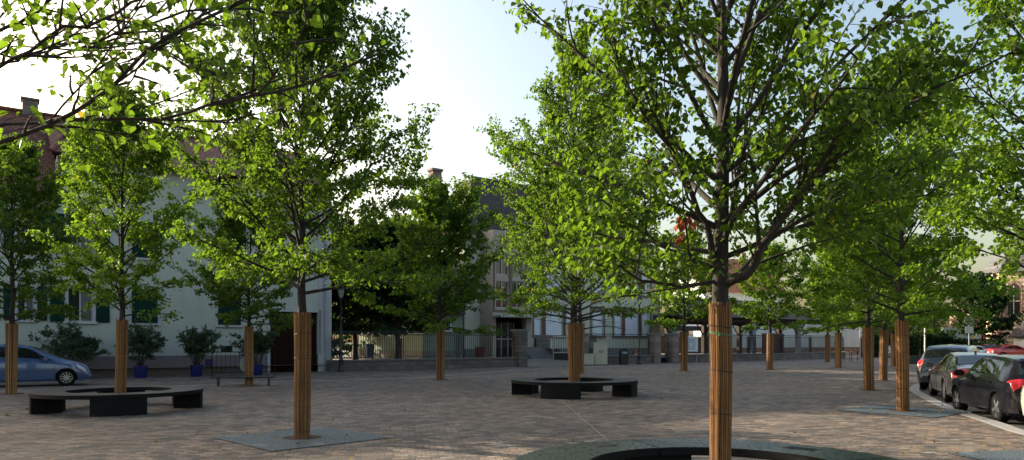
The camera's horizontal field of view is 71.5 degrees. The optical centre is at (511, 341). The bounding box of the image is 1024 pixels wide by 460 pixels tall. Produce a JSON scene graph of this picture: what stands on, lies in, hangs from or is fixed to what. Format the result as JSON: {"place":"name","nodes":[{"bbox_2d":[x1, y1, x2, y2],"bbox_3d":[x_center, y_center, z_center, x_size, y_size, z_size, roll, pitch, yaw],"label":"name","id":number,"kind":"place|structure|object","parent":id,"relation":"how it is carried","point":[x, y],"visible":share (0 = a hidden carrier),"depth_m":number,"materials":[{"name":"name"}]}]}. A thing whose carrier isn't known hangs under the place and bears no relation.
{"place":"outdoors","nodes":[
{"label":"outdoors","id":0,"kind":"place"},
{"bbox_2d":[111,351,734,368],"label":"yard","id":1,"kind":"structure","parent":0,"point":[338,357],"depth_m":56.03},
{"bbox_2d":[332,207,367,357],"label":"tree","id":2,"kind":"object","parent":1,"relation":"on","point":[344,337],"depth_m":60.56,"materials":[{"name":"green plant"}]},
{"bbox_2d":[365,344,374,356],"bbox_3d":[-11.191,0.723,56.004,0.682,1.155,0.866,0,0,-20],"label":"wheeled bin","id":3,"kind":"object","parent":1,"relation":"on","point":[372,349],"visible":0.73,"depth_m":55.70,"materials":[{"name":"plastic"}]},
{"bbox_2d":[332,215,416,359],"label":"tree","id":4,"kind":"object","parent":1,"relation":"on","point":[352,319],"visible":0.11,"depth_m":47.17,"materials":[{"name":"green plant"}]},
{"bbox_2d":[336,209,479,358],"bbox_3d":[-7.418,-3.628,47.966,10.570,10.700,8.948,0,0,0],"label":"tree","id":5,"kind":"object","parent":1,"relation":"on","point":[384,324],"visible":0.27,"depth_m":46.19,"materials":[{"name":"green plant"}]},
{"bbox_2d":[359,266,465,358],"bbox_3d":[-8.550,-2.650,57.600,4.000,8.100,11.500,0,0,-37],"label":"school annex","id":6,"kind":"object","parent":1,"relation":"on","point":[432,343],"visible":0.23,"depth_m":54.22,"materials":[{"name":"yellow paint"}]},
{"bbox_2d":[475,347,484,357],"bbox_3d":[-2.342,0.828,52.003,0.558,0.945,0.709,0,0,-30],"label":"wheeled bin","id":7,"kind":"object","parent":1,"relation":"on","point":[481,351],"visible":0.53,"depth_m":51.75,"materials":[{"name":"plastic"}]},
{"bbox_2d":[427,167,659,357],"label":"school building","id":8,"kind":"structure","parent":1,"relation":"on","point":[492,315],"depth_m":60.02,"materials":[{"name":"paint"}]},
{"bbox_2d":[496,258,507,274],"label":"window","id":9,"kind":"structure","parent":8,"relation":"in","point":[501,268],"depth_m":55.62,"materials":[{"name":"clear glass"}]},
{"bbox_2d":[496,281,507,307],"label":"window","id":10,"kind":"structure","parent":8,"relation":"in","point":[501,284],"depth_m":55.62,"materials":[{"name":"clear glass"}]},
{"bbox_2d":[496,318,518,356],"bbox_3d":[-0.627,-0.255,56.767,2.959,3.311,0.100,0,0,-37],"label":"door","id":11,"kind":"structure","parent":8,"relation":"in","point":[506,324],"depth_m":56.85,"materials":[{"name":"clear glass"}]},
{"bbox_2d":[512,257,522,274],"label":"window","id":12,"kind":"structure","parent":8,"relation":"in","point":[521,265],"depth_m":56.62,"materials":[{"name":"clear glass"}]},
{"bbox_2d":[512,281,522,307],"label":"window","id":13,"kind":"structure","parent":8,"relation":"in","point":[515,285],"depth_m":56.47,"materials":[{"name":"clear glass"}]},
{"bbox_2d":[534,308,540,334],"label":"window","id":14,"kind":"structure","parent":8,"relation":"in","point":[536,322],"depth_m":59.87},
{"bbox_2d":[546,310,561,334],"bbox_3d":[3.570,-1.702,60.965,1.864,2.242,0.140,0,0,-37],"label":"window","id":15,"kind":"structure","parent":8,"relation":"in","point":[552,328],"depth_m":60.97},
{"bbox_2d":[546,268,561,289],"bbox_3d":[3.570,-5.423,60.965,1.864,1.978,0.140,0,0,-37],"label":"window","id":16,"kind":"structure","parent":8,"relation":"in","point":[547,276],"depth_m":60.95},
{"bbox_2d":[593,312,601,335],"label":"window","id":17,"kind":"structure","parent":8,"relation":"in","point":[598,330],"depth_m":64.06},
{"bbox_2d":[615,314,620,335],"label":"window","id":18,"kind":"structure","parent":8,"relation":"in","point":[617,319],"depth_m":65.60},
{"bbox_2d":[625,312,636,335],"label":"window","id":19,"kind":"structure","parent":8,"relation":"in","point":[631,325],"depth_m":66.70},
{"bbox_2d":[642,312,647,335],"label":"window","id":20,"kind":"structure","parent":8,"relation":"in","point":[644,329],"depth_m":67.76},
{"bbox_2d":[528,338,560,358],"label":"entrance steps","id":21,"kind":"structure","parent":1,"relation":"on","point":[540,349],"depth_m":57.10,"materials":[{"name":"concrete"}]},
{"bbox_2d":[660,324,707,352],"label":"lean to shed","id":22,"kind":"object","parent":1,"relation":"on","point":[690,329],"visible":0.14,"depth_m":84.41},
{"bbox_2d":[762,333,783,352],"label":"board screen","id":23,"kind":"object","parent":1,"relation":"on","point":[775,343],"visible":0.37,"depth_m":70.01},
{"bbox_2d":[0,355,1023,459],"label":"plaza paving","id":24,"kind":"structure","parent":0,"point":[502,425],"depth_m":16.01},
{"bbox_2d":[0,344,91,385],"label":"family car","id":25,"kind":"object","parent":24,"relation":"on","point":[36,364],"visible":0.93,"depth_m":27.16,"materials":[{"name":"blue paint"}]},
{"bbox_2d":[28,321,111,361],"bbox_3d":[-20.230,0.351,32.845,2.449,2.698,3.220,0,0,41],"label":"oleander","id":26,"kind":"object","parent":24,"relation":"on","point":[76,344],"visible":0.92,"depth_m":32.62,"materials":[{"name":"plant"}]},
{"bbox_2d":[28,385,202,416],"bbox_3d":[-9.909,1.455,17.988,3.860,0.490,3.860,0,0,0],"label":"ring bench","id":27,"kind":"object","parent":24,"relation":"on","point":[106,401],"visible":0.98,"depth_m":16.73,"materials":[{"name":"stone"}]},
{"bbox_2d":[24,64,204,392],"bbox_3d":[-9.716,-2.594,18.022,4.465,8.634,3.866,0,0,0],"label":"lime tree","id":28,"kind":"object","parent":27,"relation":"in","point":[103,172],"visible":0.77,"depth_m":17.73,"materials":[{"name":"green plant"}]},
{"bbox_2d":[113,318,167,377],"bbox_3d":[-17.743,0.279,33.984,2.024,2.842,2.913,0,0,0],"label":"oleander","id":29,"kind":"object","parent":24,"relation":"on","point":[140,343],"visible":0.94,"depth_m":33.55,"materials":[{"name":"plant"}]},
{"bbox_2d":[0,96,339,376],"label":"house","id":30,"kind":"structure","parent":24,"relation":"on","point":[197,311],"depth_m":36.60,"materials":[{"name":"white paint"}]},
{"bbox_2d":[14,207,34,252],"bbox_3d":[-22.510,-5.160,32.904,1.015,2.040,0.310,0,0,-36],"label":"window","id":31,"kind":"structure","parent":30,"relation":"in","point":[15,233],"depth_m":32.91,"materials":[{"name":"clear glass"}]},
{"bbox_2d":[15,283,38,321],"bbox_3d":[-22.510,-1.815,32.904,1.015,1.779,0.310,0,0,-36],"label":"window","id":32,"kind":"structure","parent":30,"relation":"in","point":[32,305],"depth_m":32.99,"materials":[{"name":"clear glass"}]},
{"bbox_2d":[63,285,97,323],"bbox_3d":[-20.747,-1.792,34.174,1.408,1.838,0.310,0,0,-36],"label":"window","id":33,"kind":"structure","parent":30,"relation":"in","point":[77,300],"depth_m":34.26,"materials":[{"name":"clear glass"}]},
{"bbox_2d":[63,212,97,256],"bbox_3d":[-20.747,-5.160,34.174,1.408,2.040,0.310,0,0,-36],"label":"window","id":34,"kind":"structure","parent":30,"relation":"in","point":[81,244],"depth_m":34.37,"materials":[{"name":"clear glass"}]},
{"bbox_2d":[130,165,146,185],"bbox_3d":[-18.757,-8.252,35.663,0.773,1.189,0.220,0,0,-36],"label":"window","id":35,"kind":"structure","parent":30,"relation":"in","point":[136,172],"depth_m":35.72,"materials":[{"name":"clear glass"}]},
{"bbox_2d":[216,177,233,198],"bbox_3d":[-15.382,-8.292,38.039,0.973,1.271,0.310,0,0,-36],"label":"window","id":36,"kind":"structure","parent":30,"relation":"in","point":[219,178],"depth_m":38.10,"materials":[{"name":"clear glass"}]},
{"bbox_2d":[270,312,316,371],"bbox_3d":[-12.420,-0.006,40.382,2.729,3.391,0.090,0,0,-36],"label":"garage door","id":37,"kind":"structure","parent":30,"relation":"in","point":[283,345],"depth_m":40.19,"materials":[{"name":"metal"}]},
{"bbox_2d":[0,0,392,181],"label":"lime tree","id":38,"kind":"object","parent":24,"relation":"on","point":[110,87],"visible":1,"depth_m":4.88,"materials":[{"name":"green plant"}]},
{"bbox_2d":[175,324,225,376],"bbox_3d":[-15.100,0.390,35.040,2.525,2.620,2.511,0,0,0],"label":"oleander","id":39,"kind":"object","parent":24,"relation":"on","point":[196,344],"visible":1,"depth_m":34.70,"materials":[{"name":"plant"}]},
{"bbox_2d":[240,357,244,371],"bbox_3d":[-13.801,1.177,37.123,0.880,0.880,0.041,0,-10,-36],"label":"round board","id":40,"kind":"object","parent":24,"relation":"on","point":[242,364],"visible":0.24,"depth_m":36.95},
{"bbox_2d":[211,351,275,375],"bbox_3d":[-13.558,1.089,35.988,3.062,1.222,0.560,0,0,-27],"label":"barrier","id":41,"kind":"object","parent":24,"relation":"on","point":[239,363],"visible":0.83,"depth_m":35.88,"materials":[{"name":"metal"}]},
{"bbox_2d":[211,376,275,385],"bbox_3d":[-10.404,1.525,27.574,2.353,0.350,0.320,0,0,-13],"label":"steel bench","id":42,"kind":"object","parent":24,"relation":"on","point":[219,378],"visible":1,"depth_m":27.47,"materials":[{"name":"black metal"}]},
{"bbox_2d":[226,326,278,375],"bbox_3d":[-13.179,0.392,36.334,2.595,2.617,2.509,0,0,-31],"label":"oleander","id":43,"kind":"object","parent":24,"relation":"on","point":[262,344],"visible":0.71,"depth_m":36.07,"materials":[{"name":"plant"}]},
{"bbox_2d":[213,427,389,450],"bbox_3d":[-3.717,1.692,12.591,2.250,0.008,2.250,0,0,-45],"label":"tree grate","id":44,"kind":"object","parent":24,"relation":"on","point":[264,440],"visible":0.91,"depth_m":12.44,"materials":[{"name":"metal"}]},
{"bbox_2d":[156,0,460,438],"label":"lime tree","id":45,"kind":"object","parent":44,"relation":"on","point":[260,161],"visible":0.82,"depth_m":12.09,"materials":[{"name":"green plant"}]},
{"bbox_2d":[337,288,344,371],"bbox_3d":[-9.761,-0.825,40.617,0.500,5.050,0.500,0,0,0],"label":"street lamp","id":46,"kind":"object","parent":24,"relation":"on","point":[341,295],"visible":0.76,"depth_m":40.57,"materials":[{"name":"black metal"}]},
{"bbox_2d":[327,357,516,371],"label":"wall","id":47,"kind":"structure","parent":24,"relation":"on","point":[386,364],"depth_m":44.18,"materials":[{"name":"concrete"}]},
{"bbox_2d":[331,331,514,359],"bbox_3d":[-5.124,0.175,45.032,13.266,1.729,0.076,0,0,-37],"label":"railing","id":48,"kind":"object","parent":47,"relation":"on","point":[398,347],"visible":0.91,"depth_m":43.94,"materials":[{"name":"metal"}]},
{"bbox_2d":[5,392,1011,459],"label":"fallen leaves","id":49,"kind":"object","parent":24,"relation":"on","point":[388,440],"visible":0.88,"depth_m":13.81,"materials":[{"name":"brown plant"}]},
{"bbox_2d":[510,329,528,366],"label":"gate pillar","id":50,"kind":"structure","parent":24,"relation":"on","point":[521,345],"depth_m":48.92,"materials":[{"name":"stone"}]},
{"bbox_2d":[212,360,860,384],"bbox_3d":[8.610,1.694,48.268,57.391,0.001,5.484,0,0,-41],"label":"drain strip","id":51,"kind":"object","parent":24,"relation":"on","point":[449,375],"visible":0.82,"depth_m":34.92,"materials":[{"name":"metal"}]},
{"bbox_2d":[528,359,567,365],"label":"yard ramp","id":52,"kind":"structure","parent":24,"relation":"on","point":[541,362],"depth_m":52.45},
{"bbox_2d":[553,336,567,359],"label":"sliding gate","id":53,"kind":"structure","parent":24,"relation":"on","point":[561,355],"depth_m":54.92,"materials":[{"name":"metal"}]},
{"bbox_2d":[484,127,653,373],"bbox_3d":[3.437,-4.846,38.377,9.637,13.134,8.416,0,0,0],"label":"lime tree","id":54,"kind":"object","parent":24,"relation":"on","point":[582,330],"visible":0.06,"depth_m":38.34,"materials":[{"name":"green plant"}]},
{"bbox_2d":[511,376,637,399],"bbox_3d":[2.011,1.455,23.033,4.080,0.490,4.080,0,0,0],"label":"ring bench","id":55,"kind":"object","parent":24,"relation":"on","point":[624,387],"visible":0.96,"depth_m":21.98,"materials":[{"name":"stone"}]},
{"bbox_2d":[473,23,682,381],"bbox_3d":[2.113,-4.411,23.309,6.703,12.265,7.698,0,0,0],"label":"lime tree","id":56,"kind":"object","parent":55,"relation":"in","point":[595,122],"visible":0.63,"depth_m":22.44,"materials":[{"name":"green plant"}]},
{"bbox_2d":[584,333,589,353],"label":"gate pillar","id":57,"kind":"structure","parent":24,"relation":"on","point":[586,345],"depth_m":52.61,"materials":[{"name":"stone"}]},
{"bbox_2d":[584,354,593,364],"bbox_3d":[5.554,1.275,51.827,0.806,0.850,0.490,0,0,-8],"label":"utility cabinet","id":58,"kind":"object","parent":24,"relation":"on","point":[588,359],"visible":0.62,"depth_m":51.61,"materials":[{"name":"metal"}]},
{"bbox_2d":[593,342,607,364],"bbox_3d":[6.490,0.865,52.253,1.000,1.670,0.490,0,0,-8],"label":"utility cabinet","id":59,"kind":"object","parent":24,"relation":"on","point":[600,352],"visible":0.94,"depth_m":52.03,"materials":[{"name":"metal"}]},
{"bbox_2d":[619,349,627,364],"bbox_3d":[8.366,1.110,53.270,0.600,1.180,0.460,0,0,-10],"label":"litter bin","id":60,"kind":"object","parent":24,"relation":"on","point":[623,356],"visible":1,"depth_m":53.06,"materials":[{"name":"black plastic"}]},
{"bbox_2d":[607,355,652,363],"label":"wall","id":61,"kind":"structure","parent":24,"relation":"on","point":[614,359],"depth_m":55.64,"materials":[{"name":"stone"}]},
{"bbox_2d":[589,333,649,354],"bbox_3d":[8.363,0.175,55.147,6.737,1.729,0.076,0,0,-37],"label":"railing","id":62,"kind":"object","parent":61,"relation":"on","point":[592,339],"visible":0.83,"depth_m":55.30,"materials":[{"name":"metal"}]},
{"bbox_2d":[637,295,641,363],"bbox_3d":[9.666,-1.000,53.963,0.500,5.400,0.500,0,0,0],"label":"street lamp","id":63,"kind":"object","parent":24,"relation":"on","point":[639,353],"visible":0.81,"depth_m":53.91,"materials":[{"name":"black metal"}]},
{"bbox_2d":[646,333,661,362],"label":"gate pillar","id":64,"kind":"structure","parent":24,"relation":"on","point":[655,345],"depth_m":57.17,"materials":[{"name":"stone"}]},
{"bbox_2d":[664,333,679,362],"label":"gate pillar","id":65,"kind":"structure","parent":24,"relation":"on","point":[672,348],"depth_m":58.47,"materials":[{"name":"stone"}]},
{"bbox_2d":[688,336,697,361],"bbox_3d":[15.090,0.608,59.774,1.560,2.184,0.130,0,0,-37],"label":"notice board","id":66,"kind":"object","parent":24,"relation":"on","point":[692,343],"visible":0.69,"depth_m":59.83,"materials":[{"name":"white paint"}]},
{"bbox_2d":[515,438,900,459],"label":"ring bench","id":67,"kind":"object","parent":24,"relation":"on","point":[660,449],"visible":0.93,"depth_m":8.06,"materials":[{"name":"stone"}]},
{"bbox_2d":[495,0,1023,459],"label":"lime tree","id":68,"kind":"object","parent":67,"relation":"in","point":[829,140],"visible":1,"depth_m":6.43,"materials":[{"name":"green plant"}]},
{"bbox_2d":[679,352,845,361],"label":"wall","id":69,"kind":"structure","parent":24,"relation":"on","point":[759,356],"depth_m":66.27,"materials":[{"name":"stone"}]},
{"bbox_2d":[679,334,843,352],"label":"railing","id":70,"kind":"object","parent":69,"relation":"on","point":[737,344],"visible":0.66,"depth_m":68.35,"materials":[{"name":"metal"}]},
{"bbox_2d":[732,322,862,352],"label":"white wall","id":71,"kind":"structure","parent":24,"relation":"on","point":[851,339],"depth_m":101.59,"materials":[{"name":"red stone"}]},
{"bbox_2d":[789,264,854,361],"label":"lime tree","id":72,"kind":"object","parent":24,"relation":"on","point":[800,312],"visible":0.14,"depth_m":60.87,"materials":[{"name":"green plant"}]},
{"bbox_2d":[837,405,972,417],"bbox_3d":[9.618,1.692,17.488,2.300,0.008,2.300,0,0,-38],"label":"tree grate","id":73,"kind":"object","parent":24,"relation":"on","point":[922,412],"visible":0.91,"depth_m":17.27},
{"bbox_2d":[788,46,1022,410],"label":"lime tree","id":74,"kind":"object","parent":73,"relation":"on","point":[867,268],"visible":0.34,"depth_m":17.25,"materials":[{"name":"green plant"}]},
{"bbox_2d":[871,255,939,365],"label":"lime tree","id":75,"kind":"object","parent":24,"relation":"on","point":[893,348],"visible":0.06,"depth_m":49.53,"materials":[{"name":"green plant"}]},
{"bbox_2d":[861,328,956,356],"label":"hedge","id":76,"kind":"object","parent":24,"relation":"on","point":[941,337],"visible":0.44,"depth_m":83.86,"materials":[{"name":"green plant"}]},
{"bbox_2d":[909,356,920,363],"bbox_3d":[31.089,1.380,55.000,1.000,0.640,0.900,0,0,0],"label":"planter","id":77,"kind":"object","parent":24,"relation":"on","point":[914,359],"visible":0.51,"depth_m":54.55,"materials":[{"name":"black plastic"}]},
{"bbox_2d":[905,286,946,355],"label":"lime tree","id":78,"kind":"object","parent":24,"relation":"on","point":[936,330],"visible":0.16,"depth_m":83.10,"materials":[{"name":"green plant"}]},
{"bbox_2d":[964,314,974,344],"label":"round sign","id":79,"kind":"object","parent":24,"relation":"on","point":[969,329],"visible":0.71,"depth_m":71.91,"materials":[{"name":"metal"}]},
{"bbox_2d":[974,345,987,351],"bbox_3d":[38.934,1.017,59.993,2.120,1.482,4.255,0,0,30],"label":"hatchback car","id":80,"kind":"object","parent":24,"relation":"on","point":[981,348],"visible":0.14,"depth_m":58.25,"materials":[{"name":"silver metal"}]},
{"bbox_2d":[944,271,1023,345],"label":"tree","id":81,"kind":"object","parent":24,"relation":"on","point":[999,304],"visible":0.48,"depth_m":85.43,"materials":[{"name":"green plant"}]},
{"bbox_2d":[949,450,1023,459],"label":"tree grate","id":82,"kind":"object","parent":24,"relation":"on","point":[1003,455],"visible":1,"depth_m":10.67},
{"bbox_2d":[891,0,1023,289],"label":"lime tree","id":83,"kind":"object","parent":82,"relation":"on","point":[1006,173],"visible":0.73,"depth_m":9.88,"materials":[{"name":"green plant"}]},
{"bbox_2d":[979,344,997,348],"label":"hatchback car","id":84,"kind":"object","parent":24,"relation":"on","point":[986,346],"visible":0.05,"depth_m":82.30,"materials":[{"name":"grey paint"}]},
{"bbox_2d":[985,344,1023,354],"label":"saloon car","id":85,"kind":"object","parent":24,"relation":"on","point":[1005,349],"visible":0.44,"depth_m":75.15,"materials":[{"name":"red paint"}]},
{"bbox_3d":[-10.275,1.692,27.775,0.720,0.007,0.720,0,0,0],"label":"tree pit","id":86,"kind":"object","parent":24,"relation":"on","visible":0},
{"bbox_2d":[172,179,314,384],"bbox_3d":[-10.333,-2.233,27.951,5.200,7.910,5.110,0,0,43],"label":"lime tree","id":87,"kind":"object","parent":86,"relation":"on","point":[236,229],"visible":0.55,"depth_m":27.25,"materials":[{"name":"green plant"}]},
{"bbox_3d":[-16.412,1.692,23.317,0.720,0.007,0.720,0,0,0],"label":"tree pit","id":88,"kind":"object","parent":24,"relation":"on","visible":0},
{"bbox_2d":[0,133,102,393],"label":"lime tree","id":89,"kind":"object","parent":88,"relation":"on","point":[18,165],"visible":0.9,"depth_m":23.17,"materials":[{"name":"green plant"}]},
{"bbox_3d":[-3.227,1.692,32.012,0.720,0.007,0.720,0,0,0],"label":"tree pit","id":90,"kind":"object","parent":24,"relation":"on","visible":0},
{"bbox_2d":[364,169,508,379],"bbox_3d":[-3.250,-2.886,32.083,6.455,9.214,5.972,0,0,0],"label":"lime tree","id":91,"kind":"object","parent":90,"relation":"on","point":[438,203],"visible":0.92,"depth_m":31.32,"materials":[{"name":"green plant"}]},
{"bbox_3d":[12.648,1.692,25.183,0.720,0.007,0.720,0,0,0],"label":"tree pit","id":92,"kind":"object","parent":24,"relation":"on","visible":0},
{"bbox_2d":[796,139,954,389],"bbox_3d":[12.285,-2.635,25.054,5.602,8.714,5.249,0,0,-33],"label":"lime tree","id":93,"kind":"object","parent":92,"relation":"on","point":[843,305],"visible":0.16,"depth_m":25.02,"materials":[{"name":"green plant"}]},
{"bbox_3d":[15.933,1.692,43.923,0.720,0.007,0.720,0,0,0],"label":"tree pit","id":94,"kind":"object","parent":24,"relation":"on","visible":0},
{"bbox_2d":[710,240,813,368],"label":"lime tree","id":95,"kind":"object","parent":94,"relation":"on","point":[755,312],"visible":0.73,"depth_m":43.18,"materials":[{"name":"green plant"}]},
{"bbox_3d":[16.433,1.692,31.478,0.720,0.007,0.720,0,0,0],"label":"tree pit","id":96,"kind":"object","parent":24,"relation":"on","visible":0},
{"bbox_2d":[825,191,957,379],"bbox_3d":[16.751,-2.635,31.261,5.602,8.714,5.249,0,0,21],"label":"lime tree","id":97,"kind":"object","parent":96,"relation":"on","point":[883,350],"visible":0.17,"depth_m":31.30,"materials":[{"name":"green plant"}]},
{"bbox_2d":[0,0,1023,342],"label":"sky","id":98,"kind":"structure","parent":0,"point":[468,58],"materials":[{"name":"white"}]},
{"bbox_2d":[333,343,859,354],"bbox_3d":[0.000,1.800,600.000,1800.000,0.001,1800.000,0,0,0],"label":"ground","id":99,"kind":"structure","parent":0,"point":[784,352],"depth_m":121.91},
{"bbox_2d":[672,253,784,335],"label":"house","id":100,"kind":"structure","parent":99,"relation":"on","point":[735,292],"depth_m":104.40,"materials":[{"name":"white tile"}]},
{"bbox_2d":[832,304,940,352],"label":"house","id":101,"kind":"structure","parent":99,"relation":"on","point":[890,331],"depth_m":112.22,"materials":[{"name":"brown tile"}]},
{"bbox_2d":[913,285,957,333],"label":"lime tree","id":102,"kind":"object","parent":99,"relation":"on","point":[934,321],"visible":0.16,"depth_m":95.64,"materials":[{"name":"green plant"}]},
{"bbox_2d":[950,232,1023,344],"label":"church","id":103,"kind":"structure","parent":99,"relation":"on","point":[1015,306],"depth_m":100.25,"materials":[{"name":"stone"}]},
{"bbox_2d":[1006,281,1021,315],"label":"window","id":104,"kind":"structure","parent":103,"relation":"in","point":[1013,307],"depth_m":99.76,"materials":[{"name":"red stone"}]},
{"bbox_2d":[653,297,820,353],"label":"timber hall","id":105,"kind":"structure","parent":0,"point":[738,321],"depth_m":72.97,"materials":[{"name":"brown wood"}]},
{"bbox_2d":[941,327,979,338],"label":"garden wall","id":106,"kind":"structure","parent":0,"point":[956,334],"depth_m":91.95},
{"bbox_2d":[919,386,1023,429],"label":"road","id":107,"kind":"structure","parent":0,"point":[1017,421],"depth_m":17.50,"materials":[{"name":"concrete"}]},
{"bbox_2d":[917,344,979,388],"bbox_3d":[16.757,0.919,26.879,2.188,1.677,4.550,0,0,41],"label":"sport utility car","id":108,"kind":"object","parent":107,"relation":"on","point":[934,355],"visible":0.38,"depth_m":25.62,"materials":[{"name":"blue paint"}]},
{"bbox_2d":[925,351,996,401],"bbox_3d":[14.032,1.009,21.753,2.190,1.498,4.855,0,0,23],"label":"saloon car","id":109,"kind":"object","parent":107,"relation":"on","point":[941,375],"visible":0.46,"depth_m":20.92,"materials":[{"name":"grey paint"}]},
{"bbox_2d":[909,384,1023,434],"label":"kerb","id":110,"kind":"structure","parent":107,"relation":"on","point":[915,388],"depth_m":16.62,"materials":[{"name":"concrete"}]},
{"bbox_2d":[951,354,1023,422],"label":"hatchback car","id":111,"kind":"object","parent":107,"relation":"on","point":[993,384],"visible":0.98,"depth_m":15.74,"materials":[{"name":"black paint"}]},
{"bbox_2d":[1008,320,1023,347],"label":"house","id":112,"kind":"structure","parent":0,"point":[1017,334],"depth_m":92.43,"materials":[{"name":"paint"}]},
{"bbox_2d":[1021,385,1023,414],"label":"sport utility car","id":113,"kind":"object","parent":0,"point":[1022,398],"visible":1,"depth_m":13.96,"materials":[{"name":"white paint"}]},
{"bbox_3d":[10.162,1.692,41.971,0.720,0.007,0.720,0,0,0],"label":"tree pit","id":114,"kind":"object","parent":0,"visible":0},
{"bbox_2d":[641,229,737,370],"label":"lime tree","id":115,"kind":"object","parent":114,"relation":"on","point":[693,298],"visible":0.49,"depth_m":41.43,"materials":[{"name":"green plant"}]},
{"bbox_3d":[21.675,1.692,47.218,0.720,0.007,0.720,0,0,0],"label":"tree pit","id":116,"kind":"object","parent":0,"visible":0},
{"bbox_2d":[796,252,882,367],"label":"lime tree","id":117,"kind":"object","parent":116,"relation":"on","point":[838,349],"visible":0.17,"depth_m":47.03,"materials":[{"name":"green plant"}]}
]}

